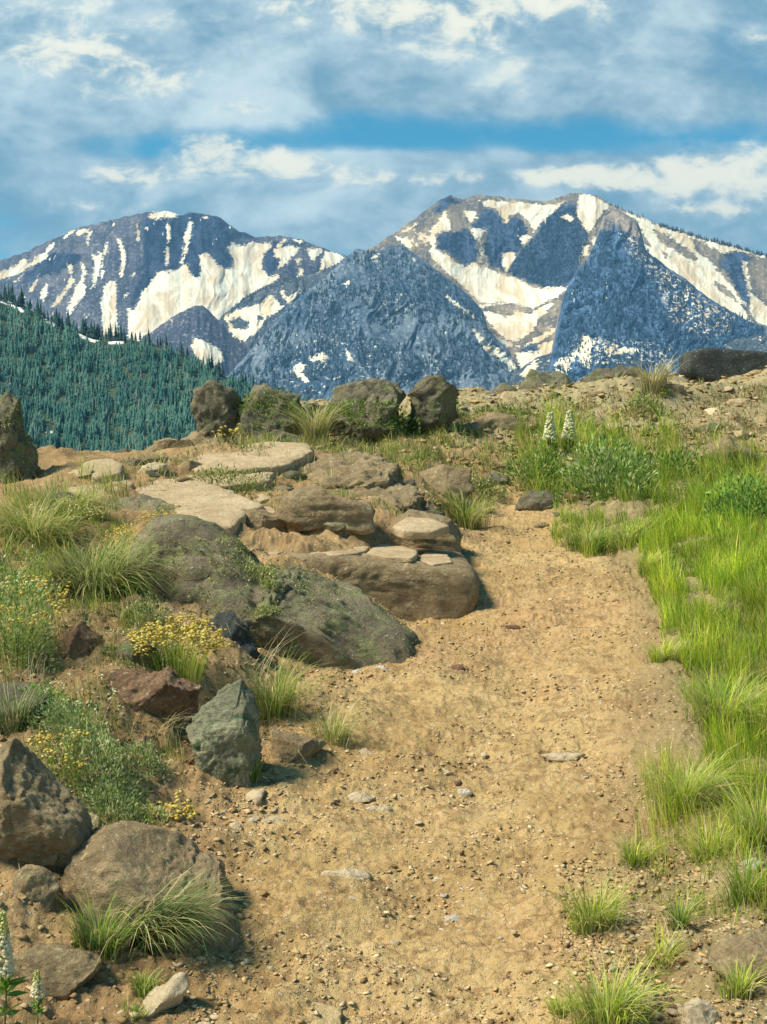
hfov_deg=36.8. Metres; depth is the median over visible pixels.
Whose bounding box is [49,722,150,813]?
sage plant
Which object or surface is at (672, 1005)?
stone
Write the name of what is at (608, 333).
forest
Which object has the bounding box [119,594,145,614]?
rock
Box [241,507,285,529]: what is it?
rock
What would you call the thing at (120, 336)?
conifer tree
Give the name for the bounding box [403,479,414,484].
rubble stone
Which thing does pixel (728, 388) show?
rubble stone
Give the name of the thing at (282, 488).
rubble stone
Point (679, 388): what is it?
rock
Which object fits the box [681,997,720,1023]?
rock
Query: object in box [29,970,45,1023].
flower spike
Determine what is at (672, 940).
stone
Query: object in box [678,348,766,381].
boulder
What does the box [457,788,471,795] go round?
stone
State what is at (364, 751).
stone
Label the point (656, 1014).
stone
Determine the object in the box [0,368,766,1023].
ground
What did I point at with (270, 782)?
rubble stone
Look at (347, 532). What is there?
rubble stone
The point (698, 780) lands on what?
grass tuft
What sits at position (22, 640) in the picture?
leafy herb
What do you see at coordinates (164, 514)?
wildflower clump
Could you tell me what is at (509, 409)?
leafy herb
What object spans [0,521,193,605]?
grass tuft
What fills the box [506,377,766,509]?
grass
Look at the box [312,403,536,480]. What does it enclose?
grass
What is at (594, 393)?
rubble stone
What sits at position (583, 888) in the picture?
dead grass
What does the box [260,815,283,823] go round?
stone
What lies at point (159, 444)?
boulder
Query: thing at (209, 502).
flat rock
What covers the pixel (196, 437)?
boulder
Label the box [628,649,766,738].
grass tuft
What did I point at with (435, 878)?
stone
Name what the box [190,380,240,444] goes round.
boulder
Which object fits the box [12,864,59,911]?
rock
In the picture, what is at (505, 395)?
rubble stone
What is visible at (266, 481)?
flat rock
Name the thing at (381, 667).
stone
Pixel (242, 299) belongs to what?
forest
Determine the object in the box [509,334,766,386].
mountain
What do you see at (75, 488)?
flat rock
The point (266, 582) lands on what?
moss
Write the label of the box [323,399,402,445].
moss
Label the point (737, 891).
grass tuft
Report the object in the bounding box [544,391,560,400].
rubble stone
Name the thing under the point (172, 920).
grass tuft
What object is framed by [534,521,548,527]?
rock
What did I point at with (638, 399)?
leafy herb
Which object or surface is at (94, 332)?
conifer tree
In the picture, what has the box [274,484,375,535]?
boulder
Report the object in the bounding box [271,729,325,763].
rock
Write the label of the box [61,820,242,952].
boulder
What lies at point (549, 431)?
flower spike
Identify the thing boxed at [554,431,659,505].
leafy herb
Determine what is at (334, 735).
grass tuft
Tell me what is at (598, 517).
grass
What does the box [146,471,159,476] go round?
rubble stone
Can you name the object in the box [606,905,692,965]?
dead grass
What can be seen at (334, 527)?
rubble stone
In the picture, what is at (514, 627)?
stone
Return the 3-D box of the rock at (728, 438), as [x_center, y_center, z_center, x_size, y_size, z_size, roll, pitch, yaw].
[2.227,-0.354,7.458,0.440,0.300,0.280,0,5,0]
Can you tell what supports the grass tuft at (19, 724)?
on the ground at (468, 948)
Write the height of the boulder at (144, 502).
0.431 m
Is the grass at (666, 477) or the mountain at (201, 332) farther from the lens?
the mountain at (201, 332)
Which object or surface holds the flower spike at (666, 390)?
on the ground at (468, 948)
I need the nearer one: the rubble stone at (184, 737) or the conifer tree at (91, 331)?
the rubble stone at (184, 737)
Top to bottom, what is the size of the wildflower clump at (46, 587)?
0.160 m
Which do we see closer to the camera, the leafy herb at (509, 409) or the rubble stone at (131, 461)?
the rubble stone at (131, 461)
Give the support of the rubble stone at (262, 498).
on the ground at (468, 948)
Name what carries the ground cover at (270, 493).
on the ground at (468, 948)
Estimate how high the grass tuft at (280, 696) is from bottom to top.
0.261 m
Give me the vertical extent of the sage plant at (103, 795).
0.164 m
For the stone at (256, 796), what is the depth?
3.07 m
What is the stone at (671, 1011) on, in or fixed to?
on the ground at (468, 948)
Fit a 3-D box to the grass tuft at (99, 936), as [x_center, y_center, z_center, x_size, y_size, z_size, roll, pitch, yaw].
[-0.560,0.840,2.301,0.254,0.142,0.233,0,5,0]
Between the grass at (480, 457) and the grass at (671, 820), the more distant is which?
the grass at (480, 457)
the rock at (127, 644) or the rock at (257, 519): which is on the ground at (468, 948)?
the rock at (127, 644)
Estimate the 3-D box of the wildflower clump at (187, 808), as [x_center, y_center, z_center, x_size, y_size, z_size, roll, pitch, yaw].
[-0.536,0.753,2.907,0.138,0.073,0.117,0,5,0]
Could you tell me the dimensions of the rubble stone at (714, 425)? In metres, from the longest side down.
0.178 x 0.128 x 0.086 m
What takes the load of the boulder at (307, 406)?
on the ground at (468, 948)
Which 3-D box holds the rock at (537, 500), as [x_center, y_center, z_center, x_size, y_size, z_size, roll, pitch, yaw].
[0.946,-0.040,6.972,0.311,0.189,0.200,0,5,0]
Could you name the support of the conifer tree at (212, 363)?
on the hill
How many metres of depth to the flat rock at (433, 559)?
5.11 m
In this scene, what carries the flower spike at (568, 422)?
on the ground at (468, 948)
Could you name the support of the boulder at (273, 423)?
on the ground at (468, 948)
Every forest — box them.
[0,301,307,451]
[221,274,302,319]
[229,245,516,400]
[509,206,590,285]
[553,226,762,381]
[605,200,766,256]
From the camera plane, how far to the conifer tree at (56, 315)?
1068.53 m
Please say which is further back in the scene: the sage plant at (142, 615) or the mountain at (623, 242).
the mountain at (623, 242)
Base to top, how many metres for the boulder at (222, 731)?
0.370 m
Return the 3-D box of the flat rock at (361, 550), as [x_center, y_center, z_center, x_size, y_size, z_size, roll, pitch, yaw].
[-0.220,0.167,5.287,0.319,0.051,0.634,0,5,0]
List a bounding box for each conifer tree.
[9,285,16,303]
[18,287,24,304]
[35,298,38,313]
[53,307,59,323]
[67,308,70,325]
[83,318,89,335]
[89,320,92,336]
[91,323,96,338]
[107,321,113,340]
[114,323,117,338]
[119,325,123,340]
[145,327,151,342]
[210,354,214,368]
[220,360,224,375]
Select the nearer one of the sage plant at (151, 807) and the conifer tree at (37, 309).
the sage plant at (151, 807)
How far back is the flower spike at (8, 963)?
2.02 m
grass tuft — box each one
[0,475,134,523]
[0,492,112,552]
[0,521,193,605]
[0,673,87,737]
[40,882,156,963]
[96,859,257,971]
[115,994,155,1022]
[118,964,172,998]
[201,641,340,725]
[244,754,274,782]
[265,392,365,444]
[273,695,380,749]
[429,482,508,529]
[517,862,653,937]
[526,936,699,1023]
[538,989,580,1018]
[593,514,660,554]
[607,829,669,869]
[614,351,683,396]
[618,737,762,820]
[626,545,678,577]
[627,917,705,978]
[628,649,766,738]
[637,627,695,663]
[641,879,720,933]
[661,808,760,864]
[674,762,766,851]
[687,830,766,919]
[701,951,766,1001]
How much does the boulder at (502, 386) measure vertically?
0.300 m
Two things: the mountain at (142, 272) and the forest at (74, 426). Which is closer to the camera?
the forest at (74, 426)
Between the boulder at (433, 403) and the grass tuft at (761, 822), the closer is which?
the grass tuft at (761, 822)
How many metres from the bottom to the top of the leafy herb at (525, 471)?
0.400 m
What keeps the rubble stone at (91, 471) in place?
on the ground at (468, 948)
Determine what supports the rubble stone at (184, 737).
on the ground at (468, 948)
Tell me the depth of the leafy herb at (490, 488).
7.11 m
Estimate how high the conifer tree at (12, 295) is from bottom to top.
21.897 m
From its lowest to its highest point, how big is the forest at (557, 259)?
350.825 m
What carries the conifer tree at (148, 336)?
on the hill
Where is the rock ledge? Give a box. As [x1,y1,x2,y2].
[255,547,479,621]
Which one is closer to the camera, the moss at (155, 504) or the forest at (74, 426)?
the moss at (155, 504)
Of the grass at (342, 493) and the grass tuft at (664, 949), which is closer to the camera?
the grass tuft at (664, 949)
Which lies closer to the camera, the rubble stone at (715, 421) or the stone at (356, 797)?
the stone at (356, 797)
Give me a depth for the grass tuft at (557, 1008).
2.21 m
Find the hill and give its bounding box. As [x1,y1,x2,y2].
[0,297,250,450]
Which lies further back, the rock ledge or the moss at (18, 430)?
the moss at (18, 430)
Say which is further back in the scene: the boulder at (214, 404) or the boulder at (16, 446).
the boulder at (214, 404)
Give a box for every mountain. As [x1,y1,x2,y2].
[0,211,345,340]
[140,305,248,376]
[219,271,330,350]
[226,245,517,401]
[365,193,766,369]
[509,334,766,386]
[550,210,766,381]
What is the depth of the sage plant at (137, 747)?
3.05 m
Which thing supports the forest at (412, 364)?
on the mountain at (414, 334)
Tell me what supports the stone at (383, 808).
on the ground at (468, 948)
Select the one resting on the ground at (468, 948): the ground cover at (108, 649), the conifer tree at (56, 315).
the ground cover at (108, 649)
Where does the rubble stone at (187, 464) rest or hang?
on the ground at (468, 948)
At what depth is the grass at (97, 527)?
4.66 m
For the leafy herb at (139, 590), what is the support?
on the ground at (468, 948)
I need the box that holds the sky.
[0,0,766,259]
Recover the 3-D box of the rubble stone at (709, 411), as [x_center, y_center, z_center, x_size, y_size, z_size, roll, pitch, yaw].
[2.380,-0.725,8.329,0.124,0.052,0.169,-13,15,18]
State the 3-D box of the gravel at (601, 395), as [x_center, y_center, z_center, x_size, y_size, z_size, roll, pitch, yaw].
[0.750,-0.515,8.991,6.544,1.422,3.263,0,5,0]
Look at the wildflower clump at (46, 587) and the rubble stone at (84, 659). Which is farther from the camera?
the wildflower clump at (46, 587)
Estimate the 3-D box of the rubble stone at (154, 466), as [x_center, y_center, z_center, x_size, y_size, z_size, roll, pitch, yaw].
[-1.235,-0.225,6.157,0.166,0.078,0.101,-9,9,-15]
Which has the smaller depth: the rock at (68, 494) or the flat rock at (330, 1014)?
the flat rock at (330, 1014)
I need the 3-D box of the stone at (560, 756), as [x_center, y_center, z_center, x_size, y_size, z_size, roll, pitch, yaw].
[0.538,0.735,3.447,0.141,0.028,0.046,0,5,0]
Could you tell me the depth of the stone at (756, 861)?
2.58 m
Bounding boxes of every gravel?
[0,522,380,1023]
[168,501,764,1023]
[251,366,766,475]
[554,843,766,1023]
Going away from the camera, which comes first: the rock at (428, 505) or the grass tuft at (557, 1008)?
the grass tuft at (557, 1008)
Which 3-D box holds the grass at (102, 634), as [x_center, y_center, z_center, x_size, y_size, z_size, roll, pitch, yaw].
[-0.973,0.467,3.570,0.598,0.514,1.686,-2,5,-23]
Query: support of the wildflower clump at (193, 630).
on the ground at (468, 948)
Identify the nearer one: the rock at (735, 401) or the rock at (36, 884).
the rock at (36, 884)
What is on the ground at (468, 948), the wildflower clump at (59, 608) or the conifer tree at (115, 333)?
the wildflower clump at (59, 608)
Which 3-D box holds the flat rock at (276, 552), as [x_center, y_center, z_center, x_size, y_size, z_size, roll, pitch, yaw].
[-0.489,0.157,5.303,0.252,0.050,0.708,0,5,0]
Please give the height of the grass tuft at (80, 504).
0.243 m
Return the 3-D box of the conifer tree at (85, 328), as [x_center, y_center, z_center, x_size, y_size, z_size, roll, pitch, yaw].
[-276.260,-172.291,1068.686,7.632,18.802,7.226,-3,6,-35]
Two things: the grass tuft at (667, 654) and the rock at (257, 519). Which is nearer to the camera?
the grass tuft at (667, 654)
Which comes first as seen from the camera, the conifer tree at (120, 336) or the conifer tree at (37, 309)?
the conifer tree at (120, 336)
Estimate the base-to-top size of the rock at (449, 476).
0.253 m
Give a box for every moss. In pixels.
[0,392,40,478]
[105,496,184,515]
[131,532,281,617]
[133,541,416,659]
[231,391,304,435]
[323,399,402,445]
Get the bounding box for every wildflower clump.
[0,568,73,667]
[0,573,52,605]
[15,494,103,532]
[27,727,89,784]
[44,673,123,727]
[104,519,143,554]
[123,612,231,684]
[140,510,175,524]
[142,790,197,819]
[211,423,240,439]
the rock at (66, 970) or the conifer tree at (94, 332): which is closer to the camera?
the rock at (66, 970)
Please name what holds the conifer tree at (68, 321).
on the hill
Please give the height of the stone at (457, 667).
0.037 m
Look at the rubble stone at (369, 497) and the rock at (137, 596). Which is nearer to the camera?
the rock at (137, 596)
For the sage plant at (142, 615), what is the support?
on the ground at (468, 948)
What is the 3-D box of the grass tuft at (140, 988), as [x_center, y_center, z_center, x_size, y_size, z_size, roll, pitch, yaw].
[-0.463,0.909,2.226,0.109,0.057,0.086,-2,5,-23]
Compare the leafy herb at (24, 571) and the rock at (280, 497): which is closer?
the leafy herb at (24, 571)
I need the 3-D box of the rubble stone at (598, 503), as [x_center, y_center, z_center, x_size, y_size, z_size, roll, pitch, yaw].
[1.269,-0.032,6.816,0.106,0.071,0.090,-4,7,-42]
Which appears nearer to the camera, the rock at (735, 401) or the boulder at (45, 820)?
the boulder at (45, 820)
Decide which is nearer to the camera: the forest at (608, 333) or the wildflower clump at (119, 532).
the wildflower clump at (119, 532)
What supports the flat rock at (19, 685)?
on the ground at (468, 948)
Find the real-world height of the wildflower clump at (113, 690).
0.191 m
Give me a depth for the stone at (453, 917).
2.61 m
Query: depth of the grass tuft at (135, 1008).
2.16 m
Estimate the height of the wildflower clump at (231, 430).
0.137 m
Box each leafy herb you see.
[0,544,64,607]
[0,566,75,674]
[15,680,81,718]
[83,542,150,602]
[127,624,189,678]
[457,466,511,504]
[463,401,545,432]
[496,436,573,495]
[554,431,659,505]
[613,390,673,424]
[636,443,707,486]
[688,467,766,528]
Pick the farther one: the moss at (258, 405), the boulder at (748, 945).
the moss at (258, 405)
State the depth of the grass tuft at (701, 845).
2.68 m
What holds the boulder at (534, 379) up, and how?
on the ground at (468, 948)
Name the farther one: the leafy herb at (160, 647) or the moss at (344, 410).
the moss at (344, 410)
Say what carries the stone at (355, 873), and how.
on the ground at (468, 948)
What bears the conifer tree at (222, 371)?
on the hill
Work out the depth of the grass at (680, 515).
4.61 m
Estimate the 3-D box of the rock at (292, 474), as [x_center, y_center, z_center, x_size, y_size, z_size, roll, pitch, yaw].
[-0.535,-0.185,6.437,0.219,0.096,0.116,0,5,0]
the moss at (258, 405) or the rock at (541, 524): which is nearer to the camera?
the rock at (541, 524)
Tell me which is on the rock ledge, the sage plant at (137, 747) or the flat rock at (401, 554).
the flat rock at (401, 554)
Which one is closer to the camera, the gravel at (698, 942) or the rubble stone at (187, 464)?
the gravel at (698, 942)
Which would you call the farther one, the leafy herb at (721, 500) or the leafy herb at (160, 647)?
the leafy herb at (721, 500)
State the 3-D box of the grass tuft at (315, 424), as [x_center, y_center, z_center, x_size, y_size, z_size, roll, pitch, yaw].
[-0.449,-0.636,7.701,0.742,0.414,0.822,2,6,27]
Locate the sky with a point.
(332, 125)
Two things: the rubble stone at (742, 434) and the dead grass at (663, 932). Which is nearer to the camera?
the dead grass at (663, 932)
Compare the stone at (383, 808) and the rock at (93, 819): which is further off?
the stone at (383, 808)
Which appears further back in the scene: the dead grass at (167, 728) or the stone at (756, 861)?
the dead grass at (167, 728)
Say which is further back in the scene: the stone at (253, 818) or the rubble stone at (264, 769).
the rubble stone at (264, 769)
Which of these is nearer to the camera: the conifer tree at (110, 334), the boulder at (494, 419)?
the boulder at (494, 419)
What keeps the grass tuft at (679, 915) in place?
on the ground at (468, 948)
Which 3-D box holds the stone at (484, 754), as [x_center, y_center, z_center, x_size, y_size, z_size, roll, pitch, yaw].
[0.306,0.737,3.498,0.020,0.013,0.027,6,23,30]
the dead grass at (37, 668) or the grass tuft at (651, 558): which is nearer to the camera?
the dead grass at (37, 668)
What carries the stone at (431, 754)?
on the ground at (468, 948)
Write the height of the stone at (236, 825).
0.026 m
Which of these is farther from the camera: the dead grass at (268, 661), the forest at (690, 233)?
the forest at (690, 233)
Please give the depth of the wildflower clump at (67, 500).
4.87 m
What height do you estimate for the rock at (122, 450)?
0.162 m
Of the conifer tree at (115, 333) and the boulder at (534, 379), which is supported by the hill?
the conifer tree at (115, 333)
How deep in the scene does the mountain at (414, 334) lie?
3683.26 m
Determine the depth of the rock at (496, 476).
7.32 m
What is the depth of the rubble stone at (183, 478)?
6.03 m
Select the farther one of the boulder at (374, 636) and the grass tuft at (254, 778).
the boulder at (374, 636)
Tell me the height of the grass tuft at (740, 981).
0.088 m
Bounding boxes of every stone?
[67,469,93,478]
[76,656,89,662]
[125,459,133,465]
[132,454,168,465]
[137,462,167,474]
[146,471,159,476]
[156,656,170,664]
[175,475,193,481]
[178,460,202,471]
[181,734,188,739]
[229,821,242,829]
[245,788,264,804]
[248,817,257,821]
[253,494,269,502]
[260,762,271,771]
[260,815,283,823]
[263,779,276,785]
[272,486,293,490]
[321,522,345,532]
[321,867,372,882]
[340,530,351,534]
[348,791,374,803]
[360,748,372,754]
[367,496,383,501]
[372,805,392,811]
[374,665,387,669]
[390,940,400,944]
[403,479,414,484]
[425,510,444,515]
[427,751,434,756]
[431,876,444,881]
[442,769,453,774]
[444,914,460,921]
[450,664,464,670]
[454,779,461,785]
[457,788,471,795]
[481,751,486,756]
[489,460,507,467]
[501,393,512,397]
[503,624,520,629]
[540,752,585,761]
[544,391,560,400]
[563,492,587,501]
[588,390,603,396]
[590,500,604,507]
[646,414,657,420]
[654,1012,659,1018]
[658,938,677,951]
[666,1008,678,1015]
[669,1003,677,1008]
[677,1006,682,1014]
[697,423,721,433]
[704,407,716,415]
[708,419,728,426]
[724,386,733,390]
[732,430,748,438]
[738,858,764,871]
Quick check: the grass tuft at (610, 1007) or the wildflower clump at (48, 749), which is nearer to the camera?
the grass tuft at (610, 1007)
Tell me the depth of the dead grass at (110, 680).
3.48 m
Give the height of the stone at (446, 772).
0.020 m
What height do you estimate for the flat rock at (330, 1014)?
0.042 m
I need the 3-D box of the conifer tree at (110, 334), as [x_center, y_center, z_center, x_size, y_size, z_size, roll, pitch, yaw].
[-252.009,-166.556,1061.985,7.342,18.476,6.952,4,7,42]
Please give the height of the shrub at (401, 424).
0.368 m
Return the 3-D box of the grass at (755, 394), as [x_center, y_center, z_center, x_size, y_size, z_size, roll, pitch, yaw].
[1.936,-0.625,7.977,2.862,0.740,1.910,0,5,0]
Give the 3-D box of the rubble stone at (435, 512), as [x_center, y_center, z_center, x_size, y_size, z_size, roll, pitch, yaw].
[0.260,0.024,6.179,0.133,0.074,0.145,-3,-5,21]
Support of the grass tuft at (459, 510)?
on the ground at (468, 948)
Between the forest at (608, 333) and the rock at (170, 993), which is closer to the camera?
the rock at (170, 993)
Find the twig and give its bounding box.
[149,788,174,804]
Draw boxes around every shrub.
[187,463,267,495]
[339,405,448,440]
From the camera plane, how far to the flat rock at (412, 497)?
6.15 m
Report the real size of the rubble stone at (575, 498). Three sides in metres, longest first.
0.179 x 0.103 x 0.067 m
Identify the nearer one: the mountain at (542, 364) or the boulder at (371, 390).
the boulder at (371, 390)
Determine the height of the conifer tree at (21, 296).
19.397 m
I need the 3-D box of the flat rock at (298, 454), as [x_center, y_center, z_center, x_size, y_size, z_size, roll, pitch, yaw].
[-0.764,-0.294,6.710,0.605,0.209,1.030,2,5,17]
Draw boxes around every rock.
[0,682,52,734]
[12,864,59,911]
[13,943,101,999]
[49,492,85,512]
[59,620,102,659]
[67,478,133,496]
[80,458,124,482]
[90,812,101,829]
[109,637,156,666]
[111,448,129,452]
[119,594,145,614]
[134,479,263,533]
[134,735,163,756]
[143,972,188,1017]
[187,472,274,490]
[190,441,313,474]
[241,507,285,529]
[264,507,275,513]
[268,551,282,554]
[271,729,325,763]
[274,492,286,500]
[275,470,306,480]
[301,451,400,489]
[303,1002,342,1023]
[310,546,368,555]
[326,479,424,512]
[367,544,417,562]
[386,509,462,552]
[392,517,448,538]
[418,552,451,565]
[419,464,473,503]
[422,499,437,510]
[486,470,509,484]
[515,490,560,510]
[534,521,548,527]
[665,384,686,394]
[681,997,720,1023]
[695,434,758,466]
[727,398,750,404]
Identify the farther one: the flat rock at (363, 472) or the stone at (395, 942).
the flat rock at (363, 472)
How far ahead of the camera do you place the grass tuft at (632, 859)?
2.73 m
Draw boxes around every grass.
[0,439,135,567]
[0,488,136,612]
[0,528,301,910]
[0,569,189,816]
[28,648,47,682]
[55,403,459,490]
[149,706,192,747]
[221,467,498,528]
[248,620,313,701]
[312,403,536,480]
[457,378,766,471]
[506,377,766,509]
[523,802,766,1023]
[544,494,672,557]
[582,868,601,905]
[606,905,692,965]
[618,713,766,929]
[632,465,766,814]
[651,504,766,732]
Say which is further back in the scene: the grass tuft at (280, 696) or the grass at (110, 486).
the grass at (110, 486)
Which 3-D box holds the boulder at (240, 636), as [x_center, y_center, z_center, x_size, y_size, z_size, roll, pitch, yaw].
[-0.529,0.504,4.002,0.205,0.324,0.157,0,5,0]
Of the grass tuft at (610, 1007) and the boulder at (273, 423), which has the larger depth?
the boulder at (273, 423)
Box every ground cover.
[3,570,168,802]
[92,583,210,671]
[168,419,522,520]
[465,381,766,441]
[502,419,764,502]
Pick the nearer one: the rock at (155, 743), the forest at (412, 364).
the rock at (155, 743)
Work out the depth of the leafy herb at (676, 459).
7.20 m
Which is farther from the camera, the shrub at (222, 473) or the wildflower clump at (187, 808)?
the shrub at (222, 473)
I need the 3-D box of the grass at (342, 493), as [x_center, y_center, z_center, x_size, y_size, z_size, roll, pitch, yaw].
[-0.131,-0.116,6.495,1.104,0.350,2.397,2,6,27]
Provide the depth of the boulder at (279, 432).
7.72 m
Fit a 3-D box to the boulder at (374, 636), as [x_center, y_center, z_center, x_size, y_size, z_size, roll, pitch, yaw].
[-0.431,0.411,4.468,1.240,0.816,0.749,0,5,0]
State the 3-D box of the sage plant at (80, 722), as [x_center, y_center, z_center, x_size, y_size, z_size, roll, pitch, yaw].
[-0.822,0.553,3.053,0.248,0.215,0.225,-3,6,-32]
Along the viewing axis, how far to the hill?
980.58 m
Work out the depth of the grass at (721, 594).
4.60 m
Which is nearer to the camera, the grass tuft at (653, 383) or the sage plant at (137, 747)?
the sage plant at (137, 747)
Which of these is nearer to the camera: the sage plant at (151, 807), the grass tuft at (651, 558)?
the sage plant at (151, 807)
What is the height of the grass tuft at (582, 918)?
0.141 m
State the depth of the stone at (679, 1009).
2.19 m
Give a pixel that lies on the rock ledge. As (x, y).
(416, 590)
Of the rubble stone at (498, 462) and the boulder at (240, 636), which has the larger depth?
the rubble stone at (498, 462)
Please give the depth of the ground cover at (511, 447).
7.91 m
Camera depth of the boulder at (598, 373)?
9.61 m
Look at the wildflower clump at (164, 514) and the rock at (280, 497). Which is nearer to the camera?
the wildflower clump at (164, 514)
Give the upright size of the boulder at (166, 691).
0.277 m
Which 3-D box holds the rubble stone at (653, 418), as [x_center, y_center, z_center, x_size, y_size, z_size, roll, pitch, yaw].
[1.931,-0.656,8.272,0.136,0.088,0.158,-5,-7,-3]
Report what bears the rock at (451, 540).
on the ground at (468, 948)
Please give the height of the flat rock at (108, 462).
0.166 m
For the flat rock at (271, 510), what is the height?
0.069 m
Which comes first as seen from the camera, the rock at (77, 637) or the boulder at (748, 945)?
the boulder at (748, 945)
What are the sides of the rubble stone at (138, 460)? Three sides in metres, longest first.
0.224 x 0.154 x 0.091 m
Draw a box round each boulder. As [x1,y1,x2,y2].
[0,391,42,483]
[0,737,92,871]
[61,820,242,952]
[96,666,200,726]
[105,494,175,515]
[124,514,418,668]
[146,437,193,451]
[180,430,228,444]
[186,679,261,788]
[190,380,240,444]
[206,610,260,658]
[232,383,302,444]
[247,429,302,441]
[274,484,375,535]
[302,403,327,424]
[325,378,406,444]
[407,374,459,433]
[463,412,532,435]
[485,382,517,395]
[519,369,571,390]
[580,365,654,381]
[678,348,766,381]
[706,925,766,985]
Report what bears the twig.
on the ground at (468, 948)
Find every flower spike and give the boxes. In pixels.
[0,910,27,1023]
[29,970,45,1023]
[540,412,558,454]
[560,410,576,451]
[661,369,671,397]
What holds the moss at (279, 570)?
on the boulder at (374, 636)
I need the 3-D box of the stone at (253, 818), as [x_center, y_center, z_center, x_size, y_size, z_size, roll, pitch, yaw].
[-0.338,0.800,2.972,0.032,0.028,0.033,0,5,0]
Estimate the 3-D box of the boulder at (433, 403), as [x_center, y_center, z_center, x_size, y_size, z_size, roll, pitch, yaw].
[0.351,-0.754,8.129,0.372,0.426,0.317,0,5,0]
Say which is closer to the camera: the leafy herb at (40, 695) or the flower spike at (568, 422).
the leafy herb at (40, 695)
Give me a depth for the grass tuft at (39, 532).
4.77 m
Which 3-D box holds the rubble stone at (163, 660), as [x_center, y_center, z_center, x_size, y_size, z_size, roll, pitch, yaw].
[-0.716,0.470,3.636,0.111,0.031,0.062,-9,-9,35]
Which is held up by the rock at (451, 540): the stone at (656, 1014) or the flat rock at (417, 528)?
the flat rock at (417, 528)
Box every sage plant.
[26,680,123,754]
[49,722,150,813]
[77,773,157,826]
[112,591,171,630]
[116,733,175,782]
[124,797,176,826]
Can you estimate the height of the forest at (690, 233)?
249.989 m
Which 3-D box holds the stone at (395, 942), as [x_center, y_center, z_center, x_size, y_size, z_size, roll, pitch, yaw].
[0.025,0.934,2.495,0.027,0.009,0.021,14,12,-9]
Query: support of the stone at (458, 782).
on the ground at (468, 948)
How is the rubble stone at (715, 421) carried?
on the ground at (468, 948)
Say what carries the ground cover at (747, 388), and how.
on the ground at (468, 948)

